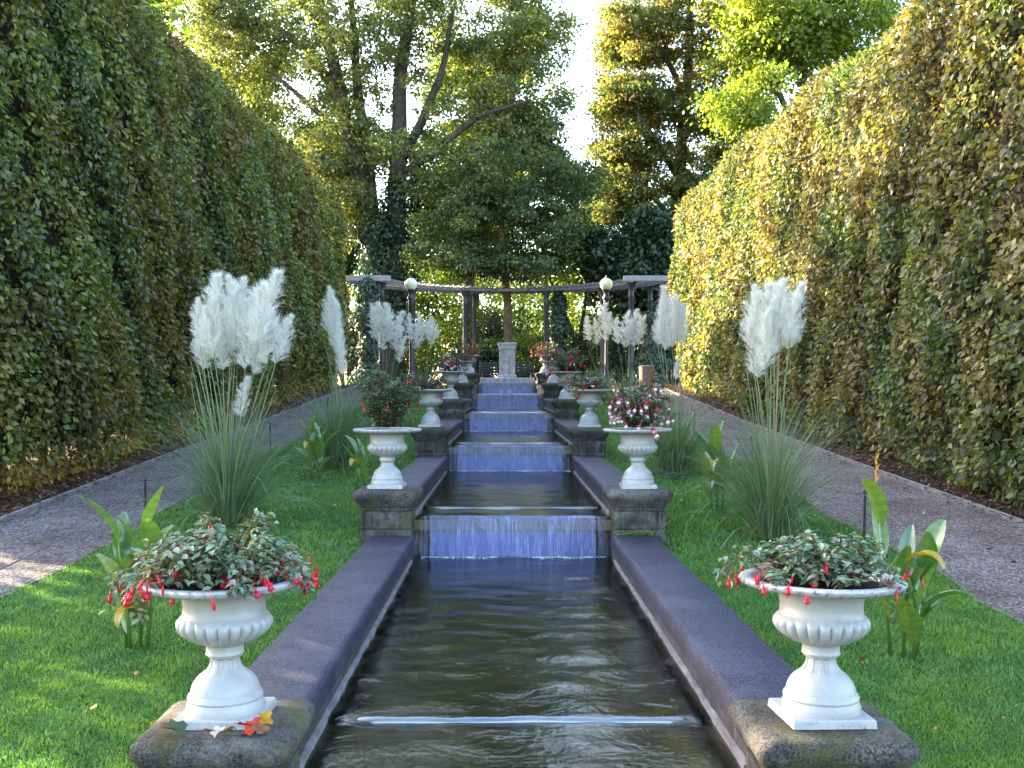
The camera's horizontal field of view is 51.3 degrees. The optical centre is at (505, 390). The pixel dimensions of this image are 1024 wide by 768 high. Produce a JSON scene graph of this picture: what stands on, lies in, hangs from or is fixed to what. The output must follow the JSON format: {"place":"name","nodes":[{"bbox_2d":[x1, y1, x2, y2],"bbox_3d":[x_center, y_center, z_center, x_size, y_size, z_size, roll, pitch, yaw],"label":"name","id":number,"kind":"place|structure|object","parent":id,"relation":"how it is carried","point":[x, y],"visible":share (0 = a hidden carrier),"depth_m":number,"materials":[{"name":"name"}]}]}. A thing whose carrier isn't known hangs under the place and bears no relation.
{"place":"outdoors","nodes":[
{"label":"outdoors","id":0,"kind":"place"},
{"bbox_2d":[0,407,356,598],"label":"ground","id":1,"kind":"structure","parent":0,"point":[102,547],"depth_m":8.34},
{"bbox_2d":[0,387,342,516],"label":"bed","id":2,"kind":"object","parent":1,"relation":"on","point":[21,497],"visible":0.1,"depth_m":13.06,"materials":[{"name":"soil"}]},
{"bbox_2d":[0,0,352,492],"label":"clipped hedge","id":3,"kind":"object","parent":2,"relation":"on","point":[147,185],"visible":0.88,"depth_m":13.90,"materials":[{"name":"green plant"}]},
{"bbox_2d":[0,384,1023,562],"bbox_3d":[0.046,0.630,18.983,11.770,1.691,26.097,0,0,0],"label":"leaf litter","id":4,"kind":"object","parent":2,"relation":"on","point":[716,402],"visible":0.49,"depth_m":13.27,"materials":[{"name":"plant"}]},
{"bbox_2d":[125,0,223,80],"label":"tree","id":5,"kind":"object","parent":1,"relation":"on","point":[175,16],"visible":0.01,"depth_m":23.19,"materials":[{"name":"green plant"}]},
{"bbox_2d":[0,385,364,522],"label":"kerb","id":6,"kind":"structure","parent":1,"relation":"on","point":[27,509],"depth_m":12.02,"materials":[{"name":"stone"}]},
{"bbox_2d":[129,699,316,767],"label":"stone pedestal","id":7,"kind":"object","parent":1,"relation":"on","point":[276,745],"visible":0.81,"depth_m":3.57,"materials":[{"name":"stone"}]},
{"bbox_2d":[138,566,302,729],"bbox_3d":[-1.003,0.917,3.819,0.585,0.501,0.585,-1,0,2],"label":"garden urn","id":8,"kind":"object","parent":7,"relation":"on","point":[226,691],"visible":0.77,"depth_m":3.71,"materials":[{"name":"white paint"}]},
{"bbox_2d":[99,504,321,628],"bbox_3d":[-1.037,0.611,3.831,0.760,0.412,0.695,0,0,0],"label":"fuchsia plant","id":9,"kind":"object","parent":8,"relation":"on","point":[251,554],"visible":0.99,"depth_m":3.69,"materials":[{"name":"green plant"}]},
{"bbox_2d":[248,536,413,767],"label":"channel wall","id":10,"kind":"structure","parent":1,"relation":"on","point":[319,653],"depth_m":5.53,"materials":[{"name":"stone"}]},
{"bbox_2d":[352,485,422,572],"bbox_3d":[-0.990,1.171,9.070,0.554,0.705,0.554,0,0,0],"label":"stone pedestal","id":11,"kind":"object","parent":1,"relation":"on","point":[387,512],"visible":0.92,"depth_m":8.86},
{"bbox_2d":[353,427,421,488],"bbox_3d":[-1.000,0.569,9.068,0.585,0.501,0.585,0,0,2],"label":"garden urn","id":12,"kind":"object","parent":11,"relation":"on","point":[387,445],"visible":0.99,"depth_m":8.95,"materials":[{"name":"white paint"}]},
{"bbox_2d":[354,364,425,427],"bbox_3d":[-1.021,0.038,9.070,0.617,0.562,0.550,0,0,26],"label":"fuchsia plant","id":13,"kind":"object","parent":12,"relation":"on","point":[387,414],"visible":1,"depth_m":9.01,"materials":[{"name":"green plant"}]},
{"bbox_2d":[400,455,447,517],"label":"channel wall","id":14,"kind":"structure","parent":1,"relation":"on","point":[427,473],"depth_m":11.43,"materials":[{"name":"stone"}]},
{"bbox_2d":[410,426,452,471],"bbox_3d":[-0.990,0.817,14.320,0.552,0.676,0.554,0,0,0],"label":"stone pedestal","id":15,"kind":"object","parent":1,"relation":"on","point":[431,441],"visible":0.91,"depth_m":14.10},
{"bbox_2d":[412,389,451,426],"bbox_3d":[-1.003,0.229,14.320,0.585,0.501,0.585,-1,0,3],"label":"garden urn","id":16,"kind":"object","parent":15,"relation":"on","point":[432,400],"visible":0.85,"depth_m":14.20,"materials":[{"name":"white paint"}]},
{"bbox_2d":[408,376,448,393],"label":"fuchsia plant","id":17,"kind":"object","parent":16,"relation":"on","point":[436,384],"visible":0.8,"depth_m":14.23,"materials":[{"name":"green plant"}]},
{"bbox_2d":[440,419,463,446],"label":"channel wall","id":18,"kind":"structure","parent":1,"relation":"on","point":[456,425],"depth_m":17.17,"materials":[{"name":"stone"}]},
{"bbox_2d":[438,399,466,430],"bbox_3d":[-0.990,0.485,19.570,0.554,0.681,0.553,0,0,0],"label":"stone pedestal","id":19,"kind":"object","parent":1,"relation":"on","point":[450,408],"visible":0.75,"depth_m":19.35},
{"bbox_2d":[435,371,465,398],"bbox_3d":[-1.001,-0.105,19.573,0.585,0.501,0.585,0,-1,-2],"label":"garden urn","id":20,"kind":"object","parent":19,"relation":"on","point":[451,377],"visible":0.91,"depth_m":19.45,"materials":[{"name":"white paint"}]},
{"bbox_2d":[435,348,467,371],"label":"fuchsia plant","id":21,"kind":"object","parent":20,"relation":"on","point":[452,365],"visible":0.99,"depth_m":19.49,"materials":[{"name":"green plant"}]},
{"bbox_2d":[453,383,474,407],"bbox_3d":[-0.990,0.152,24.820,0.554,0.681,0.554,0,0,0],"label":"stone pedestal","id":22,"kind":"object","parent":1,"relation":"on","point":[463,390],"visible":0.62,"depth_m":24.60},
{"bbox_2d":[0,387,385,596],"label":"path","id":23,"kind":"structure","parent":0,"point":[67,515],"depth_m":10.09,"materials":[{"name":"gravel"}]},
{"bbox_2d":[391,312,443,406],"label":"pampas grass","id":24,"kind":"object","parent":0,"point":[429,328],"depth_m":22.94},
{"bbox_2d":[465,408,551,413],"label":"water","id":25,"kind":"structure","parent":0,"point":[503,410],"depth_m":21.75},
{"bbox_2d":[472,394,543,411],"bbox_3d":[0.065,0.491,25.260,1.700,0.818,0.720,0,0,0],"label":"cascade step","id":26,"kind":"object","parent":25,"relation":"on","point":[526,403],"visible":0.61,"depth_m":24.93,"materials":[{"name":"stone"}]},
{"bbox_2d":[449,431,570,445],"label":"water","id":27,"kind":"structure","parent":0,"point":[519,438],"depth_m":16.47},
{"bbox_2d":[463,413,554,443],"bbox_3d":[0.065,0.824,20.010,1.700,0.823,0.720,0,0,0],"label":"cascade step","id":28,"kind":"object","parent":27,"relation":"on","point":[468,425],"visible":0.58,"depth_m":19.68,"materials":[{"name":"liquid"}]},
{"bbox_2d":[466,413,551,430],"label":"waterfall","id":29,"kind":"structure","parent":27,"relation":"on","point":[516,426],"depth_m":19.62,"materials":[{"name":"blue liquid"}]},
{"bbox_2d":[436,489,585,508],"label":"basin floor","id":30,"kind":"structure","parent":0,"point":[490,507],"depth_m":12.65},
{"bbox_2d":[447,444,571,489],"bbox_3d":[0.065,1.161,14.760,1.700,0.828,0.720,0,0,0],"label":"cascade step","id":31,"kind":"object","parent":30,"relation":"on","point":[496,458],"visible":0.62,"depth_m":14.43,"materials":[{"name":"liquid"}]},
{"bbox_2d":[0,385,1023,767],"bbox_3d":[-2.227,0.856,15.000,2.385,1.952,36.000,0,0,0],"label":"lawn","id":32,"kind":"structure","parent":0,"point":[122,668],"depth_m":5.99,"materials":[{"name":"plant"}]},
{"bbox_2d":[77,486,172,649],"bbox_3d":[-2.101,0.997,5.971,0.536,0.930,0.480,0,0,0],"label":"canna plant","id":33,"kind":"object","parent":32,"relation":"on","point":[123,536],"visible":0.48,"depth_m":5.97,"materials":[{"name":"green plant"}]},
{"bbox_2d":[143,477,146,508],"bbox_3d":[-3.236,1.046,9.596,0.039,0.545,0.038,0,1,0],"label":"rope post","id":34,"kind":"object","parent":32,"relation":"on","point":[145,502],"visible":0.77,"depth_m":9.59,"materials":[{"name":"metal"}]},
{"bbox_2d":[0,481,144,569],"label":"rope","id":35,"kind":"object","parent":34,"relation":"attached to","point":[69,532],"visible":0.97,"depth_m":7.87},
{"bbox_2d":[86,267,351,534],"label":"pampas grass","id":36,"kind":"object","parent":32,"relation":"on","point":[225,495],"depth_m":9.56,"materials":[{"name":"plant"}]},
{"bbox_2d":[295,413,344,479],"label":"canna plant","id":37,"kind":"object","parent":32,"relation":"on","point":[318,448],"visible":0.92,"depth_m":12.29,"materials":[{"name":"green plant"}]},
{"bbox_2d":[263,284,411,473],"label":"pampas grass","id":38,"kind":"object","parent":32,"relation":"on","point":[339,439],"depth_m":12.99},
{"bbox_2d":[343,435,372,489],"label":"canna plant","id":39,"kind":"object","parent":32,"relation":"on","point":[362,469],"visible":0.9,"depth_m":11.40,"materials":[{"name":"green plant"}]},
{"bbox_2d":[344,301,424,426],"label":"pampas grass","id":40,"kind":"object","parent":32,"relation":"on","point":[385,321],"depth_m":17.94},
{"bbox_2d":[405,276,416,383],"bbox_3d":[-2.735,-1.745,31.000,0.370,3.250,0.370,0,0,0],"label":"garden lamp","id":41,"kind":"object","parent":32,"relation":"on","point":[410,284],"visible":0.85,"depth_m":30.94,"materials":[{"name":"metal"}]},
{"bbox_2d":[354,555,671,736],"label":"water","id":42,"kind":"structure","parent":0,"point":[480,568],"depth_m":7.96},
{"bbox_2d":[420,515,607,558],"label":"waterfall","id":43,"kind":"structure","parent":42,"relation":"on","point":[493,556],"depth_m":9.12,"materials":[{"name":"blue liquid"}]},
{"bbox_2d":[418,470,608,517],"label":"water","id":44,"kind":"structure","parent":0,"point":[534,478],"depth_m":11.20,"materials":[{"name":"liquid"}]},
{"bbox_2d":[450,445,565,471],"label":"waterfall","id":45,"kind":"structure","parent":44,"relation":"on","point":[487,449],"depth_m":14.37,"materials":[{"name":"blue liquid"}]},
{"bbox_2d":[350,585,685,721],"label":"basin floor","id":46,"kind":"structure","parent":0,"point":[551,690],"depth_m":6.57,"materials":[{"name":"liquid"}]},
{"bbox_2d":[414,509,610,585],"bbox_3d":[0.065,1.502,9.510,1.700,0.831,0.720,0,0,0],"label":"cascade step","id":47,"kind":"object","parent":46,"relation":"on","point":[530,525],"visible":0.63,"depth_m":9.18,"materials":[{"name":"stone"}]},
{"bbox_2d":[167,0,968,386],"label":"sky","id":48,"kind":"structure","parent":0,"point":[578,66],"materials":[{"name":"white"}]},
{"bbox_2d":[582,302,620,402],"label":"pampas grass","id":49,"kind":"object","parent":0,"point":[606,318],"depth_m":23.91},
{"bbox_2d":[596,308,662,416],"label":"pampas grass","id":50,"kind":"object","parent":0,"point":[632,329],"depth_m":20.02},
{"bbox_2d":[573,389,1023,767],"bbox_3d":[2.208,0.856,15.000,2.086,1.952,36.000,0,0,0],"label":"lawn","id":51,"kind":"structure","parent":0,"point":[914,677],"depth_m":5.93,"materials":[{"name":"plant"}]},
{"bbox_2d":[600,275,612,385],"bbox_3d":[2.945,-1.745,31.000,0.370,3.250,0.370,0,0,0],"label":"garden lamp","id":52,"kind":"object","parent":51,"relation":"on","point":[606,283],"visible":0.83,"depth_m":30.93,"materials":[{"name":"metal"}]},
{"bbox_2d":[598,284,746,476],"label":"pampas grass","id":53,"kind":"object","parent":51,"relation":"on","point":[667,446],"depth_m":12.63,"materials":[{"name":"plant"}]},
{"bbox_2d":[696,421,743,511],"bbox_3d":[2.079,0.735,10.268,0.464,0.892,0.489,0,0,0],"label":"canna plant","id":54,"kind":"object","parent":51,"relation":"on","point":[715,435],"visible":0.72,"depth_m":10.29,"materials":[{"name":"green plant"}]},
{"bbox_2d":[650,276,932,549],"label":"pampas grass","id":55,"kind":"object","parent":51,"relation":"on","point":[769,516],"depth_m":8.98,"materials":[{"name":"plant"}]},
{"bbox_2d":[861,454,973,660],"bbox_3d":[2.200,0.907,5.811,0.623,1.132,0.438,0,0,0],"label":"canna plant","id":56,"kind":"object","parent":51,"relation":"on","point":[910,618],"visible":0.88,"depth_m":5.79,"materials":[{"name":"green plant"}]},
{"bbox_2d":[620,387,1023,622],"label":"path","id":57,"kind":"structure","parent":0,"point":[968,540],"depth_m":9.89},
{"bbox_2d":[639,366,653,386],"bbox_3d":[4.015,-0.414,30.300,0.450,0.600,0.450,0,0,0],"label":"litter bin","id":58,"kind":"object","parent":57,"relation":"on","point":[646,371],"visible":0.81,"depth_m":30.11,"materials":[{"name":"brown wood"}]},
{"bbox_2d":[739,462,1023,624],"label":"ground","id":59,"kind":"structure","parent":0,"point":[913,559],"depth_m":8.21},
{"bbox_2d":[541,383,563,406],"bbox_3d":[1.120,0.152,24.820,0.554,0.681,0.554,0,0,0],"label":"stone pedestal","id":60,"kind":"object","parent":59,"relation":"on","point":[552,390],"visible":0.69,"depth_m":24.60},
{"bbox_2d":[551,399,579,430],"bbox_3d":[1.120,0.485,19.570,0.553,0.681,0.553,0,0,0],"label":"stone pedestal","id":61,"kind":"object","parent":59,"relation":"on","point":[566,408],"visible":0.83,"depth_m":19.35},
{"bbox_2d":[551,371,581,398],"bbox_3d":[1.128,-0.105,19.568,0.585,0.501,0.585,0,0,1],"label":"garden urn","id":62,"kind":"object","parent":61,"relation":"on","point":[563,394],"visible":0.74,"depth_m":19.44,"materials":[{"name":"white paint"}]},
{"bbox_2d":[544,345,587,374],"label":"fuchsia plant","id":63,"kind":"object","parent":62,"relation":"on","point":[563,365],"visible":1,"depth_m":19.48,"materials":[{"name":"green plant"}]},
{"bbox_2d":[554,419,578,446],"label":"channel wall","id":64,"kind":"structure","parent":59,"relation":"on","point":[562,425],"depth_m":16.88,"materials":[{"name":"stone"}]},
{"bbox_2d":[567,426,609,474],"bbox_3d":[1.120,0.817,14.320,0.553,0.676,0.554,0,0,0],"label":"stone pedestal","id":65,"kind":"object","parent":59,"relation":"on","point":[586,440],"visible":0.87,"depth_m":14.10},
{"bbox_2d":[568,389,610,426],"bbox_3d":[1.131,0.229,14.317,0.585,0.501,0.585,0,1,1],"label":"garden urn","id":66,"kind":"object","parent":65,"relation":"on","point":[588,400],"visible":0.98,"depth_m":14.20,"materials":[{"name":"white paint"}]},
{"bbox_2d":[559,369,609,399],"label":"fuchsia plant","id":67,"kind":"object","parent":66,"relation":"on","point":[589,382],"visible":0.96,"depth_m":14.21,"materials":[{"name":"green plant"}]},
{"bbox_2d":[572,455,623,517],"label":"channel wall","id":68,"kind":"structure","parent":59,"relation":"on","point":[595,474],"depth_m":11.42,"materials":[{"name":"stone"}]},
{"bbox_2d":[602,485,672,573],"bbox_3d":[1.120,1.171,9.070,0.554,0.705,0.554,0,0,0],"label":"stone pedestal","id":69,"kind":"object","parent":59,"relation":"on","point":[630,510],"visible":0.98,"depth_m":8.85,"materials":[{"name":"grey stone"}]},
{"bbox_2d":[603,427,671,488],"bbox_3d":[1.127,0.569,9.068,0.585,0.501,0.585,-1,0,1],"label":"garden urn","id":70,"kind":"object","parent":69,"relation":"on","point":[637,446],"visible":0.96,"depth_m":8.95,"materials":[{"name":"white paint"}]},
{"bbox_2d":[596,373,679,440],"bbox_3d":[1.108,0.130,9.038,0.706,0.571,0.718,0,0,0],"label":"fuchsia plant","id":71,"kind":"object","parent":70,"relation":"on","point":[645,414],"visible":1,"depth_m":8.96,"materials":[{"name":"green plant"}]},
{"bbox_2d":[611,536,793,767],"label":"channel wall","id":72,"kind":"structure","parent":59,"relation":"on","point":[712,653],"depth_m":5.51,"materials":[{"name":"stone"}]},
{"bbox_2d":[727,699,919,767],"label":"stone pedestal","id":73,"kind":"object","parent":59,"relation":"on","point":[771,738],"visible":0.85,"depth_m":3.58,"materials":[{"name":"stone"}]},
{"bbox_2d":[738,567,907,729],"bbox_3d":[1.132,0.917,3.822,0.585,0.501,0.585,0,0,-3],"label":"garden urn","id":74,"kind":"object","parent":73,"relation":"on","point":[819,692],"visible":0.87,"depth_m":3.71,"materials":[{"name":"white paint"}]},
{"bbox_2d":[713,529,923,607],"bbox_3d":[1.107,0.604,3.832,0.732,0.251,0.630,0,0,0],"label":"fuchsia plant","id":75,"kind":"object","parent":74,"relation":"on","point":[807,560],"visible":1,"depth_m":3.71,"materials":[{"name":"green plant"}]},
{"bbox_2d":[657,385,1023,525],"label":"kerb","id":76,"kind":"structure","parent":59,"relation":"on","point":[1014,519],"depth_m":12.02,"materials":[{"name":"stone"}]},
{"bbox_2d":[669,386,1023,518],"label":"bed","id":77,"kind":"object","parent":59,"relation":"on","point":[957,491],"visible":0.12,"depth_m":13.41,"materials":[{"name":"soil"}]},
{"bbox_2d":[665,0,1023,510],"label":"clipped hedge","id":78,"kind":"object","parent":77,"relation":"on","point":[877,203],"visible":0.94,"depth_m":13.52,"materials":[{"name":"green plant"}]},
{"label":"ground","id":79,"kind":"structure","parent":0,"visible":0},
{"bbox_2d":[181,21,312,144],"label":"tree","id":80,"kind":"object","parent":79,"relation":"on","point":[239,65],"visible":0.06,"depth_m":50.55,"materials":[{"name":"green plant"}]},
{"bbox_2d":[292,119,361,302],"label":"tree","id":81,"kind":"object","parent":79,"relation":"on","point":[350,257],"visible":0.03,"depth_m":48.27,"materials":[{"name":"green plant"}]},
{"bbox_2d":[338,320,398,384],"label":"shrub","id":82,"kind":"object","parent":79,"relation":"on","point":[352,359],"visible":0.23,"depth_m":40.48,"materials":[{"name":"green plant"}]},
{"bbox_2d":[160,0,593,385],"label":"tree","id":83,"kind":"object","parent":79,"relation":"on","point":[360,149],"visible":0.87,"depth_m":41.46,"materials":[{"name":"green plant"}]},
{"bbox_2d":[349,172,428,343],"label":"ivy","id":84,"kind":"object","parent":83,"relation":"attached to","point":[384,250],"visible":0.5,"depth_m":41.38,"materials":[{"name":"green plant"}]},
{"bbox_2d":[347,253,481,376],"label":"tree","id":85,"kind":"object","parent":79,"relation":"on","point":[426,308],"visible":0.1,"depth_m":58.17,"materials":[{"name":"green plant"}]},
{"bbox_2d":[393,315,462,382],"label":"shrub","id":86,"kind":"object","parent":79,"relation":"on","point":[424,351],"visible":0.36,"depth_m":42.40,"materials":[{"name":"green plant"}]},
{"bbox_2d":[405,32,535,350],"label":"tree","id":87,"kind":"object","parent":79,"relation":"on","point":[470,303],"visible":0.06,"depth_m":51.46,"materials":[{"name":"green plant"}]},
{"bbox_2d":[415,267,542,354],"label":"tree","id":88,"kind":"object","parent":79,"relation":"on","point":[496,299],"visible":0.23,"depth_m":55.81,"materials":[{"name":"green plant"}]},
{"bbox_2d":[442,335,517,381],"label":"shrub","id":89,"kind":"object","parent":79,"relation":"on","point":[488,354],"visible":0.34,"depth_m":40.66,"materials":[{"name":"green plant"}]},
{"bbox_2d":[468,306,535,373],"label":"shrub","id":90,"kind":"object","parent":79,"relation":"on","point":[492,327],"visible":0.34,"depth_m":44.39,"materials":[{"name":"green plant"}]},
{"bbox_2d":[480,343,534,381],"bbox_3d":[0.065,-0.730,32.425,1.640,1.460,1.050,0,0,0],"label":"fountain monument","id":91,"kind":"object","parent":79,"relation":"on","point":[506,362],"visible":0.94,"depth_m":32.19,"materials":[{"name":"stone"}]},
{"bbox_2d":[489,327,551,381],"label":"shrub","id":92,"kind":"object","parent":79,"relation":"on","point":[523,344],"visible":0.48,"depth_m":41.09,"materials":[{"name":"green plant"}]},
{"bbox_2d":[484,280,598,364],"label":"tree","id":93,"kind":"object","parent":79,"relation":"on","point":[535,311],"visible":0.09,"depth_m":60.38,"materials":[{"name":"green plant"}]},
{"bbox_2d":[516,199,608,385],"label":"tree","id":94,"kind":"object","parent":79,"relation":"on","point":[562,281],"visible":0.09,"depth_m":42.92,"materials":[{"name":"green plant"}]},
{"bbox_2d":[549,330,599,375],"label":"shrub","id":95,"kind":"object","parent":79,"relation":"on","point":[581,343],"visible":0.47,"depth_m":41.59,"materials":[{"name":"green plant"}]},
{"bbox_2d":[540,275,637,370],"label":"tree","id":96,"kind":"object","parent":79,"relation":"on","point":[571,307],"visible":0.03,"depth_m":57.27,"materials":[{"name":"green plant"}]},
{"bbox_2d":[565,312,619,377],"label":"shrub","id":97,"kind":"object","parent":79,"relation":"on","point":[593,344],"visible":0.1,"depth_m":45.46,"materials":[{"name":"green plant"}]},
{"bbox_2d":[582,334,665,385],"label":"shrub","id":98,"kind":"object","parent":79,"relation":"on","point":[615,362],"visible":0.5,"depth_m":40.45,"materials":[{"name":"green plant"}]},
{"bbox_2d":[562,200,689,367],"bbox_3d":[4.744,-3.635,40.049,5.704,7.036,4.545,0,0,0],"label":"tree","id":99,"kind":"object","parent":79,"relation":"on","point":[642,242],"visible":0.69,"depth_m":39.07,"materials":[{"name":"green plant"}]},
{"bbox_2d":[622,324,679,384],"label":"shrub","id":100,"kind":"object","parent":79,"relation":"on","point":[668,371],"visible":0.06,"depth_m":41.55,"materials":[{"name":"green plant"}]},
{"bbox_2d":[569,0,779,381],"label":"tree","id":101,"kind":"object","parent":79,"relation":"on","point":[627,105],"visible":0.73,"depth_m":44.83,"materials":[{"name":"green plant"}]},
{"bbox_2d":[671,0,908,161],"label":"tree","id":102,"kind":"object","parent":79,"relation":"on","point":[816,34],"visible":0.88,"depth_m":39.95,"materials":[{"name":"green plant"}]},
{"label":"basin floor","id":103,"kind":"structure","parent":0,"visible":0},
{"bbox_2d":[307,722,737,767],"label":"cascade step","id":104,"kind":"object","parent":103,"relation":"on","point":[507,745],"visible":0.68,"depth_m":4.35,"materials":[{"name":"liquid"}]},
{"label":"forecourt","id":105,"kind":"structure","parent":0,"visible":0},
{"bbox_2d":[345,275,668,386],"bbox_3d":[0.065,-1.958,37.274,10.921,3.677,5.028,0,0,0],"label":"pergola","id":106,"kind":"object","parent":105,"relation":"on","point":[630,283],"visible":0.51,"depth_m":37.65,"materials":[{"name":"grey wood"}]},
{"bbox_2d":[343,274,392,386],"bbox_3d":[-4.484,-1.916,34.938,1.700,3.811,1.804,0,0,39],"label":"ivy","id":107,"kind":"object","parent":106,"relation":"attached to","point":[368,291],"visible":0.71,"depth_m":34.62,"materials":[{"name":"green plant"}]},
{"bbox_2d":[542,290,574,376],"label":"ivy","id":108,"kind":"object","parent":106,"relation":"attached to","point":[558,307],"visible":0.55,"depth_m":38.86,"materials":[{"name":"green plant"}]},
{"bbox_2d":[635,310,674,384],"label":"ivy","id":109,"kind":"object","parent":106,"relation":"attached to","point":[650,345],"visible":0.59,"depth_m":35.92,"materials":[{"name":"green plant"}]},
{"bbox_2d":[480,362,534,377],"bbox_3d":[0.065,-0.560,36.835,1.900,0.880,0.590,0,0,0],"label":"garden bench","id":110,"kind":"object","parent":105,"relation":"on","point":[496,364],"visible":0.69,"depth_m":37.06,"materials":[{"name":"brown wood"}]},
{"bbox_2d":[398,133,617,342],"bbox_3d":[-0.012,-4.825,39.647,8.389,9.432,6.154,0,0,0],"label":"tree","id":111,"kind":"object","parent":105,"relation":"on","point":[471,257],"visible":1,"depth_m":38.60,"materials":[{"name":"green plant"}]},
{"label":"basin floor","id":112,"kind":"structure","parent":0,"visible":0},
{"bbox_2d":[478,383,536,392],"bbox_3d":[0.065,0.166,30.510,1.700,0.808,0.720,0,0,0],"label":"cascade step","id":113,"kind":"object","parent":112,"relation":"on","point":[530,386],"visible":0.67,"depth_m":30.18,"materials":[{"name":"liquid"}]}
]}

